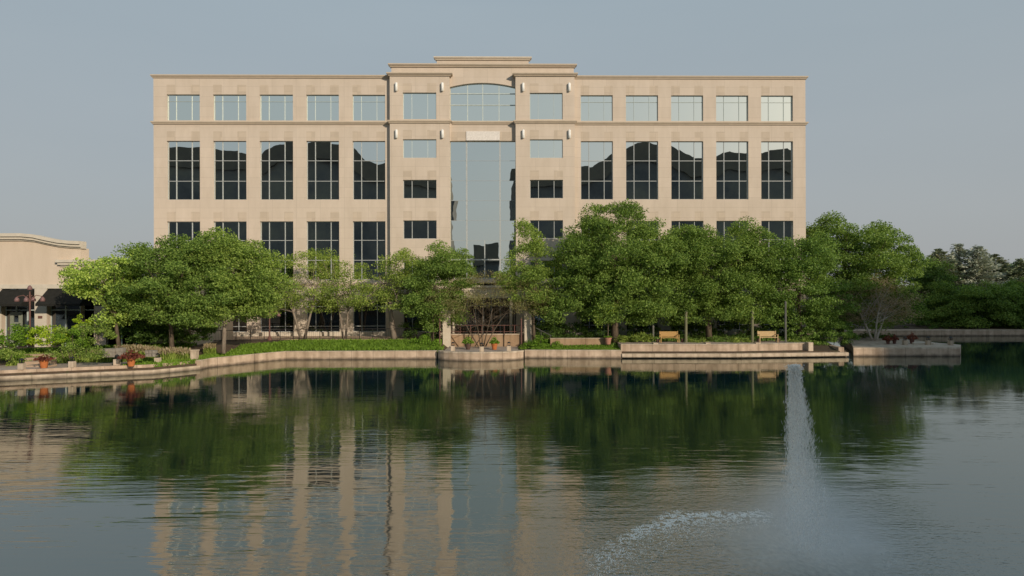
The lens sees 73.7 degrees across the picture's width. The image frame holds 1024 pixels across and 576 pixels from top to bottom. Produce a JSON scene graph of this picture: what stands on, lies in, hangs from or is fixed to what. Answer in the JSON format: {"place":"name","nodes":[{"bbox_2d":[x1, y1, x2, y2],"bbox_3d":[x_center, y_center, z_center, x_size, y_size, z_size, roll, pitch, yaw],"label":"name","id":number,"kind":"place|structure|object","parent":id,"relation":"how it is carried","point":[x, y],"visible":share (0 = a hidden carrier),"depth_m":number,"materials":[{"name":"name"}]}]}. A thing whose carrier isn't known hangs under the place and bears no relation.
{"place":"outdoors","nodes":[
{"label":"outdoors","id":0,"kind":"place"},
{"bbox_2d":[56,321,117,343],"bbox_3d":[-31.117,3.272,50.298,4.135,1.751,2.541,0,0,0],"label":"leafy shrub","id":1,"kind":"object","parent":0,"point":[109,332],"visible":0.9,"depth_m":50.08,"materials":[{"name":"green plant"}]},
{"bbox_2d":[6,346,168,365],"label":"grass","id":2,"kind":"structure","parent":0,"point":[61,359],"depth_m":50.23,"materials":[{"name":"green plant"}]},
{"bbox_2d":[57,249,151,346],"bbox_3d":[-30.740,1.100,51.382,6.137,8.140,5.338,0,0,24],"label":"leafy tree","id":3,"kind":"object","parent":2,"relation":"on","point":[87,284],"visible":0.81,"depth_m":50.79,"materials":[{"name":"green plant"}]},
{"bbox_2d":[444,346,517,351],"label":"overlook paving","id":4,"kind":"structure","parent":0,"point":[488,349],"depth_m":59.66,"materials":[{"name":"grey stone"}]},
{"bbox_2d":[424,270,554,346],"bbox_3d":[-1.771,1.804,60.898,12.570,6.858,3.925,0,0,0],"label":"crab apple tree","id":5,"kind":"object","parent":4,"relation":"on","point":[518,303],"visible":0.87,"depth_m":60.62,"materials":[{"name":"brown plant"}]},
{"bbox_2d":[0,296,1021,375],"bbox_3d":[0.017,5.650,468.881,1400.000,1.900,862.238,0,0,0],"label":"ground","id":6,"kind":"structure","parent":0,"point":[232,344],"depth_m":58.35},
{"bbox_2d":[0,346,26,359],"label":"shrub","id":7,"kind":"object","parent":6,"relation":"on","point":[3,353],"visible":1,"depth_m":47.42,"materials":[{"name":"green plant"}]},
{"bbox_2d":[0,323,37,347],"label":"leafy shrub","id":8,"kind":"object","parent":6,"relation":"on","point":[19,337],"visible":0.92,"depth_m":49.14,"materials":[{"name":"green plant"}]},
{"bbox_2d":[14,285,44,345],"bbox_3d":[-35.309,2.009,50.000,1.485,4.419,1.489,0,0,25],"label":"street lamp","id":9,"kind":"object","parent":6,"relation":"on","point":[26,298],"visible":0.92,"depth_m":49.95,"materials":[{"name":"red metal"}]},
{"bbox_2d":[0,361,126,369],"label":"promenade","id":10,"kind":"structure","parent":6,"relation":"on","point":[59,365],"depth_m":48.19,"materials":[{"name":"grey concrete"}]},
{"bbox_2d":[24,353,56,366],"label":"garden steps","id":11,"kind":"structure","parent":10,"relation":"on","point":[51,363],"depth_m":48.23,"materials":[{"name":"beige stone"}]},
{"bbox_2d":[117,349,144,366],"bbox_3d":[-26.532,4.862,47.608,1.729,1.193,1.708,0,0,-39],"label":"flower pot","id":12,"kind":"object","parent":10,"relation":"on","point":[131,357],"visible":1,"depth_m":47.40,"materials":[{"name":"ceramic"}]},
{"bbox_2d":[44,341,109,359],"bbox_3d":[-30.291,4.356,47.529,3.978,1.306,1.889,0,0,0],"label":"shrub","id":13,"kind":"object","parent":6,"relation":"on","point":[86,354],"visible":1,"depth_m":47.52,"materials":[{"name":"green plant"}]},
{"bbox_2d":[0,342,196,360],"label":"bed cover","id":14,"kind":"object","parent":6,"relation":"on","point":[177,345],"visible":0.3,"depth_m":53.38,"materials":[{"name":"green plant"}]},
{"bbox_2d":[25,324,73,346],"bbox_3d":[-33.668,3.458,49.625,3.346,1.666,2.827,0,0,0],"label":"leafy shrub","id":15,"kind":"object","parent":14,"relation":"on","point":[44,331],"visible":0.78,"depth_m":49.12,"materials":[{"name":"green plant"}]},
{"bbox_2d":[48,327,90,347],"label":"leafy shrub","id":16,"kind":"object","parent":14,"relation":"on","point":[79,342],"visible":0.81,"depth_m":49.08,"materials":[{"name":"green plant"}]},
{"bbox_2d":[112,319,220,343],"bbox_3d":[-27.797,3.259,54.560,8.583,2.406,3.815,0,0,0],"label":"leafy shrub","id":17,"kind":"object","parent":14,"relation":"on","point":[150,334],"visible":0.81,"depth_m":54.09,"materials":[{"name":"green plant"}]},
{"bbox_2d":[0,361,199,380],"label":"lake wall","id":18,"kind":"structure","parent":6,"relation":"on","point":[85,374],"depth_m":46.77,"materials":[{"name":"concrete"}]},
{"bbox_2d":[102,348,125,356],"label":"rough stone block","id":19,"kind":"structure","parent":6,"relation":"on","point":[112,352],"depth_m":48.27,"materials":[{"name":"beige stone"}]},
{"bbox_2d":[0,233,232,346],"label":"restaurant building","id":20,"kind":"structure","parent":6,"relation":"on","point":[37,263],"depth_m":56.00,"materials":[{"name":"paint"}]},
{"bbox_2d":[10,312,22,343],"bbox_3d":[-40.907,3.343,56.355,0.984,2.756,0.110,0,0,0],"label":"door","id":21,"kind":"structure","parent":20,"relation":"in","point":[15,317],"depth_m":56.30,"materials":[{"name":"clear glass"}]},
{"bbox_2d":[123,338,444,366],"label":"bank grass","id":22,"kind":"structure","parent":6,"relation":"on","point":[357,344],"depth_m":58.87,"materials":[{"name":"green plant"}]},
{"bbox_2d":[100,231,243,348],"bbox_3d":[-25.961,0.388,52.260,10.977,9.707,8.161,0,0,26],"label":"leafy tree","id":23,"kind":"object","parent":22,"relation":"on","point":[170,304],"visible":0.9,"depth_m":51.14,"materials":[{"name":"green plant"}]},
{"bbox_2d":[177,226,299,353],"bbox_3d":[-21.653,0.128,53.582,9.498,9.990,6.810,0,0,-20],"label":"leafy tree","id":24,"kind":"object","parent":22,"relation":"on","point":[255,285],"visible":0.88,"depth_m":52.36,"materials":[{"name":"green plant"}]},
{"bbox_2d":[273,250,346,339],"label":"airy tree","id":25,"kind":"object","parent":6,"relation":"on","point":[291,297],"visible":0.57,"depth_m":63.22,"materials":[{"name":"green plant"}]},
{"bbox_2d":[195,350,436,368],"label":"lake wall","id":26,"kind":"structure","parent":6,"relation":"on","point":[300,355],"depth_m":57.72,"materials":[{"name":"concrete"}]},
{"bbox_2d":[214,328,438,341],"bbox_3d":[-17.615,4.394,62.523,21.672,1.277,1.817,0,0,-8],"label":"iron railing","id":27,"kind":"object","parent":6,"relation":"on","point":[280,338],"visible":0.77,"depth_m":62.93,"materials":[{"name":"black metal"}]},
{"bbox_2d":[297,247,383,337],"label":"airy tree","id":28,"kind":"object","parent":6,"relation":"on","point":[336,299],"visible":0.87,"depth_m":63.47,"materials":[{"name":"green plant"}]},
{"bbox_2d":[226,335,542,339],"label":"walkway","id":29,"kind":"structure","parent":6,"relation":"on","point":[272,337],"depth_m":65.57,"materials":[{"name":"beige concrete"}]},
{"bbox_2d":[340,247,437,339],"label":"airy tree","id":30,"kind":"object","parent":6,"relation":"on","point":[386,294],"visible":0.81,"depth_m":62.48,"materials":[{"name":"green plant"}]},
{"bbox_2d":[397,318,442,338],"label":"leafy shrub","id":31,"kind":"object","parent":6,"relation":"on","point":[408,334],"visible":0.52,"depth_m":63.67,"materials":[{"name":"green plant"}]},
{"bbox_2d":[392,240,480,340],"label":"leafy tree","id":32,"kind":"object","parent":6,"relation":"on","point":[442,266],"visible":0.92,"depth_m":61.01,"materials":[{"name":"green plant"}]},
{"bbox_2d":[442,311,451,346],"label":"stone pillar","id":33,"kind":"structure","parent":6,"relation":"on","point":[446,334],"depth_m":62.10,"materials":[{"name":"beige stone"}]},
{"bbox_2d":[150,56,808,335],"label":"office building","id":34,"kind":"structure","parent":6,"relation":"on","point":[286,164],"depth_m":67.88,"materials":[{"name":"stone"}]},
{"bbox_2d":[168,95,199,119],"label":"window","id":35,"kind":"structure","parent":34,"relation":"in","point":[180,107],"depth_m":67.68,"materials":[{"name":"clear glass"}]},
{"bbox_2d":[168,141,199,199],"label":"window","id":36,"kind":"structure","parent":34,"relation":"in","point":[183,156],"depth_m":67.70,"materials":[{"name":"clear glass"}]},
{"bbox_2d":[168,222,199,248],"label":"window","id":37,"kind":"structure","parent":34,"relation":"in","point":[182,228],"depth_m":67.70,"materials":[{"name":"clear glass"}]},
{"bbox_2d":[214,95,245,119],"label":"window","id":38,"kind":"structure","parent":34,"relation":"in","point":[226,107],"depth_m":67.76,"materials":[{"name":"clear glass"}]},
{"bbox_2d":[214,141,245,199],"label":"window","id":39,"kind":"structure","parent":34,"relation":"in","point":[229,156],"depth_m":67.76,"materials":[{"name":"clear glass"}]},
{"bbox_2d":[214,222,246,273],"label":"window","id":40,"kind":"structure","parent":34,"relation":"in","point":[239,228],"depth_m":67.78,"materials":[{"name":"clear glass"}]},
{"bbox_2d":[233,313,246,331],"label":"window","id":41,"kind":"structure","parent":34,"relation":"in","point":[242,326],"depth_m":67.78,"materials":[{"name":"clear glass"}]},
{"bbox_2d":[260,95,292,120],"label":"window","id":42,"kind":"structure","parent":34,"relation":"in","point":[272,107],"depth_m":67.85,"materials":[{"name":"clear glass"}]},
{"bbox_2d":[260,141,292,199],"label":"window","id":43,"kind":"structure","parent":34,"relation":"in","point":[276,157],"depth_m":67.85,"materials":[{"name":"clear glass"}]},
{"bbox_2d":[261,222,292,278],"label":"window","id":44,"kind":"structure","parent":34,"relation":"in","point":[278,236],"depth_m":67.86,"materials":[{"name":"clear glass"}]},
{"bbox_2d":[261,302,293,331],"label":"window","id":45,"kind":"structure","parent":34,"relation":"in","point":[284,322],"depth_m":67.86,"materials":[{"name":"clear glass"}]},
{"bbox_2d":[307,95,338,120],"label":"window","id":46,"kind":"structure","parent":34,"relation":"in","point":[319,107],"depth_m":67.93,"materials":[{"name":"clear glass"}]},
{"bbox_2d":[307,141,338,199],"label":"window","id":47,"kind":"structure","parent":34,"relation":"in","point":[322,156],"depth_m":67.93,"materials":[{"name":"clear glass"}]},
{"bbox_2d":[307,221,338,279],"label":"window","id":48,"kind":"structure","parent":34,"relation":"in","point":[320,234],"depth_m":67.93,"materials":[{"name":"black glass"}]},
{"bbox_2d":[307,301,338,331],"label":"window","id":49,"kind":"structure","parent":34,"relation":"in","point":[321,321],"depth_m":67.93,"materials":[{"name":"black glass"}]},
{"bbox_2d":[353,95,384,120],"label":"window","id":50,"kind":"structure","parent":34,"relation":"in","point":[365,107],"depth_m":68.01,"materials":[{"name":"blue glass"}]},
{"bbox_2d":[353,141,384,199],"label":"window","id":51,"kind":"structure","parent":34,"relation":"in","point":[368,156],"depth_m":68.01,"materials":[{"name":"black glass"}]},
{"bbox_2d":[353,221,385,279],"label":"window","id":52,"kind":"structure","parent":34,"relation":"in","point":[368,236],"depth_m":68.01,"materials":[{"name":"black glass"}]},
{"bbox_2d":[353,301,385,331],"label":"window","id":53,"kind":"structure","parent":34,"relation":"in","point":[365,320],"depth_m":68.01,"materials":[{"name":"black glass"}]},
{"bbox_2d":[404,302,430,331],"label":"window","id":54,"kind":"structure","parent":34,"relation":"in","point":[411,321],"depth_m":67.53,"materials":[{"name":"black glass"}]},
{"bbox_2d":[403,93,435,118],"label":"window","id":55,"kind":"structure","parent":34,"relation":"in","point":[415,105],"depth_m":67.55,"materials":[{"name":"blue glass"}]},
{"bbox_2d":[403,140,435,157],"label":"window","id":56,"kind":"structure","parent":34,"relation":"in","point":[411,148],"depth_m":67.55,"materials":[{"name":"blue glass"}]},
{"bbox_2d":[403,180,435,197],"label":"window","id":57,"kind":"structure","parent":34,"relation":"in","point":[411,188],"depth_m":67.55,"materials":[{"name":"black glass"}]},
{"bbox_2d":[403,221,436,238],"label":"window","id":58,"kind":"structure","parent":34,"relation":"in","point":[411,229],"depth_m":67.55,"materials":[{"name":"black glass"}]},
{"bbox_2d":[450,83,514,120],"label":"arched window","id":59,"kind":"structure","parent":34,"relation":"in","point":[469,102],"depth_m":68.24,"materials":[{"name":"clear glass"}]},
{"bbox_2d":[450,141,515,278],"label":"curtain window","id":60,"kind":"structure","parent":34,"relation":"in","point":[482,197],"depth_m":68.24,"materials":[{"name":"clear glass"}]},
{"bbox_2d":[530,93,562,118],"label":"window","id":61,"kind":"structure","parent":34,"relation":"in","point":[542,105],"depth_m":67.76,"materials":[{"name":"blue glass"}]},
{"bbox_2d":[530,140,562,157],"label":"window","id":62,"kind":"structure","parent":34,"relation":"in","point":[538,148],"depth_m":67.76,"materials":[{"name":"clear glass"}]},
{"bbox_2d":[530,180,562,197],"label":"window","id":63,"kind":"structure","parent":34,"relation":"in","point":[538,188],"depth_m":67.76,"materials":[{"name":"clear glass"}]},
{"bbox_2d":[530,220,562,238],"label":"window","id":64,"kind":"structure","parent":34,"relation":"in","point":[551,229],"depth_m":67.76,"materials":[{"name":"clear glass"}]},
{"bbox_2d":[530,305,562,330],"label":"window","id":65,"kind":"structure","parent":34,"relation":"in","point":[537,320],"depth_m":67.76,"materials":[{"name":"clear glass"}]},
{"bbox_2d":[581,302,610,330],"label":"window","id":66,"kind":"structure","parent":34,"relation":"in","point":[590,324],"depth_m":68.40,"materials":[{"name":"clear glass"}]},
{"bbox_2d":[581,96,611,120],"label":"window","id":67,"kind":"structure","parent":34,"relation":"in","point":[593,108],"depth_m":68.41,"materials":[{"name":"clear glass"}]},
{"bbox_2d":[581,142,612,198],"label":"window","id":68,"kind":"structure","parent":34,"relation":"in","point":[596,157],"depth_m":68.41,"materials":[{"name":"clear glass"}]},
{"bbox_2d":[626,96,657,120],"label":"window","id":69,"kind":"structure","parent":34,"relation":"in","point":[638,108],"depth_m":68.48,"materials":[{"name":"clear glass"}]},
{"bbox_2d":[626,142,657,198],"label":"window","id":70,"kind":"structure","parent":34,"relation":"in","point":[641,157],"depth_m":68.48,"materials":[{"name":"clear glass"}]},
{"bbox_2d":[671,96,702,120],"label":"window","id":71,"kind":"structure","parent":34,"relation":"in","point":[683,108],"depth_m":68.56,"materials":[{"name":"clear glass"}]},
{"bbox_2d":[671,142,702,198],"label":"window","id":72,"kind":"structure","parent":34,"relation":"in","point":[686,157],"depth_m":68.56,"materials":[{"name":"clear glass"}]},
{"bbox_2d":[671,221,702,269],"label":"window","id":73,"kind":"structure","parent":34,"relation":"in","point":[700,223],"depth_m":68.55,"materials":[{"name":"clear glass"}]},
{"bbox_2d":[716,221,746,278],"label":"window","id":74,"kind":"structure","parent":34,"relation":"in","point":[721,226],"depth_m":68.63,"materials":[{"name":"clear glass"}]},
{"bbox_2d":[716,96,747,120],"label":"window","id":75,"kind":"structure","parent":34,"relation":"in","point":[728,108],"depth_m":68.65,"materials":[{"name":"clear glass"}]},
{"bbox_2d":[716,142,747,198],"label":"window","id":76,"kind":"structure","parent":34,"relation":"in","point":[731,157],"depth_m":68.65,"materials":[{"name":"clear glass"}]},
{"bbox_2d":[761,96,791,120],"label":"window","id":77,"kind":"structure","parent":34,"relation":"in","point":[773,108],"depth_m":68.71,"materials":[{"name":"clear glass"}]},
{"bbox_2d":[761,142,791,198],"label":"window","id":78,"kind":"structure","parent":34,"relation":"in","point":[776,157],"depth_m":68.73,"materials":[{"name":"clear glass"}]},
{"bbox_2d":[761,221,791,274],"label":"window","id":79,"kind":"structure","parent":34,"relation":"in","point":[782,229],"depth_m":68.73,"materials":[{"name":"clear glass"}]},
{"bbox_2d":[451,333,523,346],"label":"terrace wall","id":80,"kind":"structure","parent":6,"relation":"on","point":[502,339],"depth_m":62.80,"materials":[{"name":"stone"}]},
{"bbox_2d":[440,325,523,333],"bbox_3d":[-2.307,3.879,62.904,8.759,0.974,0.072,0,0,0],"label":"terrace railing","id":81,"kind":"object","parent":80,"relation":"on","point":[504,331],"visible":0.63,"depth_m":62.87,"materials":[{"name":"orange metal"}]},
{"bbox_2d":[524,311,531,342],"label":"stone pillar","id":82,"kind":"structure","parent":6,"relation":"on","point":[527,330],"depth_m":62.12,"materials":[{"name":"beige stone"}]},
{"bbox_2d":[490,218,566,340],"bbox_3d":[1.575,-0.681,61.643,7.091,11.386,5.588,0,0,0],"label":"leafy tree","id":83,"kind":"object","parent":6,"relation":"on","point":[537,246],"visible":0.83,"depth_m":60.99,"materials":[{"name":"green plant"}]},
{"bbox_2d":[518,335,562,349],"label":"leafy shrub","id":84,"kind":"object","parent":6,"relation":"on","point":[534,342],"visible":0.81,"depth_m":60.02,"materials":[{"name":"green plant"}]},
{"bbox_2d":[525,349,621,357],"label":"lake wall","id":85,"kind":"structure","parent":6,"relation":"on","point":[529,353],"depth_m":58.10,"materials":[{"name":"stone"}]},
{"bbox_2d":[530,344,619,349],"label":"slope grass","id":86,"kind":"structure","parent":6,"relation":"on","point":[590,347],"depth_m":59.52,"materials":[{"name":"green plant"}]},
{"bbox_2d":[593,299,619,344],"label":"potted tree","id":87,"kind":"object","parent":86,"relation":"on","point":[607,338],"visible":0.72,"depth_m":60.01,"materials":[{"name":"green plant"}]},
{"bbox_2d":[550,338,605,345],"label":"planter wall","id":88,"kind":"structure","parent":6,"relation":"on","point":[577,341],"depth_m":60.60,"materials":[{"name":"stone"}]},
{"bbox_2d":[532,319,624,341],"bbox_3d":[5.810,3.912,63.026,9.437,2.212,3.547,0,0,0],"label":"clipped hedge","id":89,"kind":"object","parent":6,"relation":"on","point":[581,329],"visible":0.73,"depth_m":62.56,"materials":[{"name":"green plant"}]},
{"bbox_2d":[537,198,716,343],"bbox_3d":[10.025,-1.504,61.342,15.886,13.081,9.750,0,0,0],"label":"leafy tree","id":90,"kind":"object","parent":6,"relation":"on","point":[623,285],"visible":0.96,"depth_m":60.03,"materials":[{"name":"green plant"}]},
{"bbox_2d":[612,332,655,342],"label":"leafy shrub","id":91,"kind":"object","parent":6,"relation":"on","point":[643,336],"visible":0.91,"depth_m":60.80,"materials":[{"name":"green plant"}]},
{"bbox_2d":[519,334,828,347],"bbox_3d":[14.578,4.983,63.068,27.920,1.243,5.934,0,0,0],"label":"ground cover","id":92,"kind":"object","parent":6,"relation":"on","point":[696,338],"visible":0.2,"depth_m":62.83,"materials":[{"name":"green plant"}]},
{"bbox_2d":[617,340,804,347],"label":"bench terrace","id":93,"kind":"structure","parent":6,"relation":"on","point":[665,342],"depth_m":60.29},
{"bbox_2d":[627,321,796,337],"bbox_3d":[19.139,4.097,64.740,16.697,2.593,3.965,0,0,0],"label":"clipped hedge","id":94,"kind":"object","parent":6,"relation":"on","point":[714,330],"visible":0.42,"depth_m":64.63,"materials":[{"name":"green plant"}]},
{"bbox_2d":[648,216,786,340],"bbox_3d":[18.425,-0.769,62.458,12.822,11.555,8.879,0,0,0],"label":"leafy tree","id":95,"kind":"object","parent":6,"relation":"on","point":[747,248],"visible":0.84,"depth_m":60.97,"materials":[{"name":"green plant"}]},
{"bbox_2d":[620,342,848,357],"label":"lake wall","id":96,"kind":"structure","parent":6,"relation":"on","point":[709,346],"depth_m":58.40,"materials":[{"name":"stone"}]},
{"bbox_2d":[743,230,862,339],"bbox_3d":[26.303,-0.173,62.982,11.204,10.309,7.078,0,0,0],"label":"leafy tree","id":97,"kind":"object","parent":6,"relation":"on","point":[814,268],"visible":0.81,"depth_m":61.78,"materials":[{"name":"green plant"}]},
{"bbox_2d":[787,319,861,344],"bbox_3d":[28.472,4.077,62.837,7.203,2.590,4.216,0,0,0],"label":"leafy shrub","id":98,"kind":"object","parent":6,"relation":"on","point":[837,324],"visible":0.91,"depth_m":62.09,"materials":[{"name":"green plant"}]},
{"bbox_2d":[802,210,940,333],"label":"leafy tree","id":99,"kind":"object","parent":6,"relation":"on","point":[874,256],"visible":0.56,"depth_m":67.96,"materials":[{"name":"green plant"}]},
{"bbox_2d":[808,330,1023,335],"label":"lake wall","id":100,"kind":"structure","parent":6,"relation":"on","point":[961,332],"depth_m":83.15,"materials":[{"name":"concrete"}]},
{"bbox_2d":[887,251,962,320],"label":"leafy tree","id":101,"kind":"object","parent":6,"relation":"on","point":[932,273],"visible":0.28,"depth_m":90.78,"materials":[{"name":"green plant"}]},
{"bbox_2d":[899,248,978,317],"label":"spruce tree","id":102,"kind":"object","parent":6,"relation":"on","point":[938,253],"visible":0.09,"depth_m":98.84,"materials":[{"name":"green plant"}]},
{"bbox_2d":[885,318,1023,328],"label":"leafy shrub","id":103,"kind":"object","parent":6,"relation":"on","point":[949,324],"visible":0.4,"depth_m":85.95,"materials":[{"name":"green plant"}]},
{"bbox_2d":[923,243,988,297],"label":"spruce tree","id":104,"kind":"object","parent":6,"relation":"on","point":[958,253],"visible":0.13,"depth_m":100.20,"materials":[{"name":"green plant"}]},
{"bbox_2d":[914,274,1022,328],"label":"leafy tree","id":105,"kind":"object","parent":6,"relation":"on","point":[964,309],"visible":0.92,"depth_m":85.97,"materials":[{"name":"green plant"}]},
{"bbox_2d":[948,246,1020,316],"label":"spruce tree","id":106,"kind":"object","parent":6,"relation":"on","point":[977,252],"visible":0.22,"depth_m":98.04,"materials":[{"name":"green plant"}]},
{"bbox_2d":[971,253,1015,279],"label":"spruce tree","id":107,"kind":"object","parent":6,"relation":"on","point":[1005,267],"visible":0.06,"depth_m":101.21,"materials":[{"name":"green plant"}]},
{"bbox_2d":[977,276,1023,328],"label":"leafy tree","id":108,"kind":"object","parent":6,"relation":"on","point":[1015,290],"visible":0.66,"depth_m":85.42,"materials":[{"name":"green plant"}]},
{"bbox_2d":[983,258,1023,314],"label":"spruce tree","id":109,"kind":"object","parent":6,"relation":"on","point":[1017,271],"visible":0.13,"depth_m":96.91,"materials":[{"name":"green plant"}]},
{"bbox_2d":[0,336,1023,575],"bbox_3d":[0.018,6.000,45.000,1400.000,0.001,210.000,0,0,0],"label":"lake water","id":110,"kind":"structure","parent":0,"point":[851,465],"depth_m":22.72,"materials":[{"name":"green liquid"}]},
{"bbox_2d":[438,350,523,360],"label":"overlook wall","id":111,"kind":"structure","parent":110,"relation":"in","point":[481,356],"depth_m":56.36,"materials":[{"name":"stone"}]},
{"bbox_2d":[840,337,960,355],"bbox_3d":[35.004,5.816,65.471,11.021,1.360,13.059,0,0,0],"label":"landing stage","id":112,"kind":"object","parent":110,"relation":"in","point":[866,346],"visible":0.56,"depth_m":58.94,"materials":[{"name":"concrete"}]},
{"bbox_2d":[832,272,924,340],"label":"crab apple tree","id":113,"kind":"object","parent":112,"relation":"on","point":[886,309],"visible":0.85,"depth_m":66.29,"materials":[{"name":"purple plant"}]},
{"bbox_2d":[0,0,1023,288],"label":"sky","id":114,"kind":"structure","parent":0,"point":[914,109],"materials":[{"name":"blue"}]},
{"bbox_2d":[853,329,1023,329],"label":"path","id":115,"kind":"structure","parent":0,"point":[945,329],"depth_m":84.56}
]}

